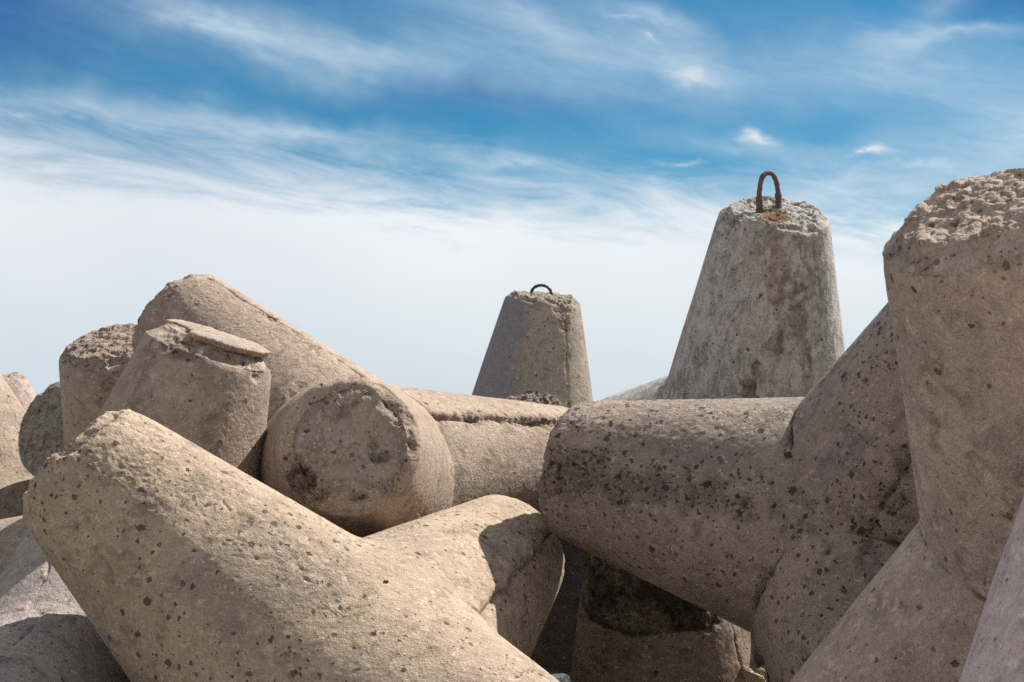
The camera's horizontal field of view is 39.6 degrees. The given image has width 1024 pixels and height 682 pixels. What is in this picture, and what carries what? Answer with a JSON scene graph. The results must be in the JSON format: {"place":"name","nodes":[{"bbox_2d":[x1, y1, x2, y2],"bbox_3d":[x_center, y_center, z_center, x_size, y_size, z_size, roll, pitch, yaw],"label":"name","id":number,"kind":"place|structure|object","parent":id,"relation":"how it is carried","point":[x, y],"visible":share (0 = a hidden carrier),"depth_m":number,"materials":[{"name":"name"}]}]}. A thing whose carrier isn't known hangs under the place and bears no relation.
{"place":"outdoors","nodes":[
{"label":"outdoors","id":0,"kind":"place"},
{"bbox_2d":[0,0,1023,400],"label":"sky","id":1,"kind":"structure","parent":0,"point":[378,177],"materials":[{"name":"blue"}]},
{"bbox_3d":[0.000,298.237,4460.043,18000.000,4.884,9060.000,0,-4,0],"label":"ground","id":2,"kind":"structure","parent":0,"visible":0},
{"bbox_2d":[0,373,33,518],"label":"tetrapod","id":3,"kind":"object","parent":2,"relation":"on","point":[16,476],"visible":0.09,"depth_m":9.63,"materials":[{"name":"brown concrete"}]},
{"bbox_2d":[2,372,35,410],"bbox_3d":[-3.837,1.495,11.803,2.540,2.448,2.262,0,-4,0],"label":"tetrapod","id":4,"kind":"object","parent":2,"relation":"on","point":[20,387],"visible":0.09,"depth_m":11.27,"materials":[{"name":"concrete"}]},
{"bbox_2d":[18,381,63,475],"bbox_3d":[-1.959,1.061,10.248,2.518,2.692,2.685,0,-4,0],"label":"tetrapod","id":5,"kind":"object","parent":2,"relation":"on","point":[40,438],"visible":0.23,"depth_m":9.14,"materials":[{"name":"concrete"}]},
{"bbox_2d":[0,530,130,681],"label":"tetrapod","id":6,"kind":"object","parent":2,"relation":"on","point":[48,632],"visible":0.27,"depth_m":5.68,"materials":[{"name":"grey concrete"}]},
{"bbox_2d":[59,323,136,447],"bbox_3d":[-2.392,1.153,9.245,2.439,2.465,2.421,0,-4,0],"label":"tetrapod","id":7,"kind":"object","parent":2,"relation":"on","point":[92,364],"visible":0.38,"depth_m":8.44,"materials":[{"name":"concrete"}]},
{"bbox_2d":[0,319,270,574],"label":"tetrapod","id":8,"kind":"object","parent":2,"relation":"on","point":[206,388],"visible":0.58,"depth_m":6.51,"materials":[{"name":"concrete"}]},
{"bbox_2d":[22,409,564,681],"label":"tetrapod","id":9,"kind":"object","parent":2,"relation":"on","point":[171,555],"visible":0.98,"depth_m":5.29,"materials":[{"name":"concrete"}]},
{"bbox_2d":[132,274,568,537],"bbox_3d":[-0.518,0.950,7.651,2.475,2.698,2.572,2,-5,-33],"label":"tetrapod","id":10,"kind":"object","parent":2,"relation":"on","point":[351,447],"visible":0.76,"depth_m":7.12,"materials":[{"name":"concrete"}]},
{"bbox_2d":[472,284,592,407],"bbox_3d":[0.179,0.734,11.848,2.521,2.322,2.414,0,-4,0],"label":"tetrapod","id":11,"kind":"object","parent":2,"relation":"on","point":[537,342],"visible":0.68,"depth_m":11.19,"materials":[{"name":"concrete"}]},
{"bbox_2d":[506,390,563,536],"bbox_3d":[-0.110,1.310,9.629,1.874,1.928,1.954,0,-4,0],"label":"tetrapod","id":12,"kind":"object","parent":2,"relation":"on","point":[535,397],"visible":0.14,"depth_m":9.17,"materials":[{"name":"concrete"}]},
{"bbox_2d":[530,537,585,673],"bbox_3d":[0.514,2.058,8.515,1.870,1.748,2.059,0,-4,0],"label":"tetrapod","id":13,"kind":"object","parent":2,"relation":"on","point":[553,648],"visible":0.16,"depth_m":8.29,"materials":[{"name":"concrete"}]},
{"bbox_2d":[542,667,574,681],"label":"loose stone","id":14,"kind":"object","parent":2,"relation":"on","point":[560,677],"visible":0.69,"depth_m":6.55,"materials":[{"name":"grey stone"}]},
{"bbox_2d":[567,552,770,681],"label":"tetrapod","id":15,"kind":"object","parent":2,"relation":"on","point":[630,627],"visible":0.34,"depth_m":6.96,"materials":[{"name":"concrete"}]},
{"bbox_2d":[740,666,753,678],"bbox_3d":[1.151,1.633,7.003,0.083,0.069,0.050,-1,-4,17],"label":"loose stone","id":16,"kind":"object","parent":15,"relation":"on","point":[743,669],"visible":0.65,"depth_m":6.99,"materials":[{"name":"beige stone"}]},
{"bbox_2d":[743,670,765,681],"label":"loose stone","id":17,"kind":"object","parent":15,"relation":"on","point":[750,676],"visible":1,"depth_m":6.87,"materials":[{"name":"beige stone"}]},
{"bbox_2d":[754,655,764,666],"bbox_3d":[1.240,1.608,7.152,0.096,0.058,0.053,0,-4,0],"label":"loose stone","id":18,"kind":"object","parent":15,"relation":"on","point":[759,660],"visible":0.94,"depth_m":7.13,"materials":[{"name":"brown stone"}]},
{"bbox_2d":[754,667,765,676],"bbox_3d":[1.228,1.645,7.053,0.066,0.056,0.083,0,-4,0],"label":"loose stone","id":19,"kind":"object","parent":15,"relation":"on","point":[761,671],"visible":0.65,"depth_m":7.03,"materials":[{"name":"beige stone"}]},
{"bbox_2d":[598,170,844,669],"bbox_3d":[1.422,0.520,8.372,2.775,2.854,2.330,0,-4,0],"label":"tetrapod","id":20,"kind":"object","parent":2,"relation":"on","point":[763,319],"visible":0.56,"depth_m":7.74,"materials":[{"name":"grey concrete"}]},
{"bbox_2d":[538,303,919,681],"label":"tetrapod","id":21,"kind":"object","parent":2,"relation":"on","point":[780,528],"visible":0.7,"depth_m":5.73,"materials":[{"name":"concrete"}]},
{"bbox_2d":[790,168,1023,681],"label":"tetrapod","id":22,"kind":"object","parent":2,"relation":"on","point":[953,255],"visible":0.98,"depth_m":4.15,"materials":[{"name":"concrete"}]},
{"bbox_2d":[959,496,1023,681],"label":"tetrapod","id":23,"kind":"object","parent":2,"relation":"on","point":[996,653],"visible":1,"depth_m":3.27,"materials":[{"name":"grey concrete"}]}
]}

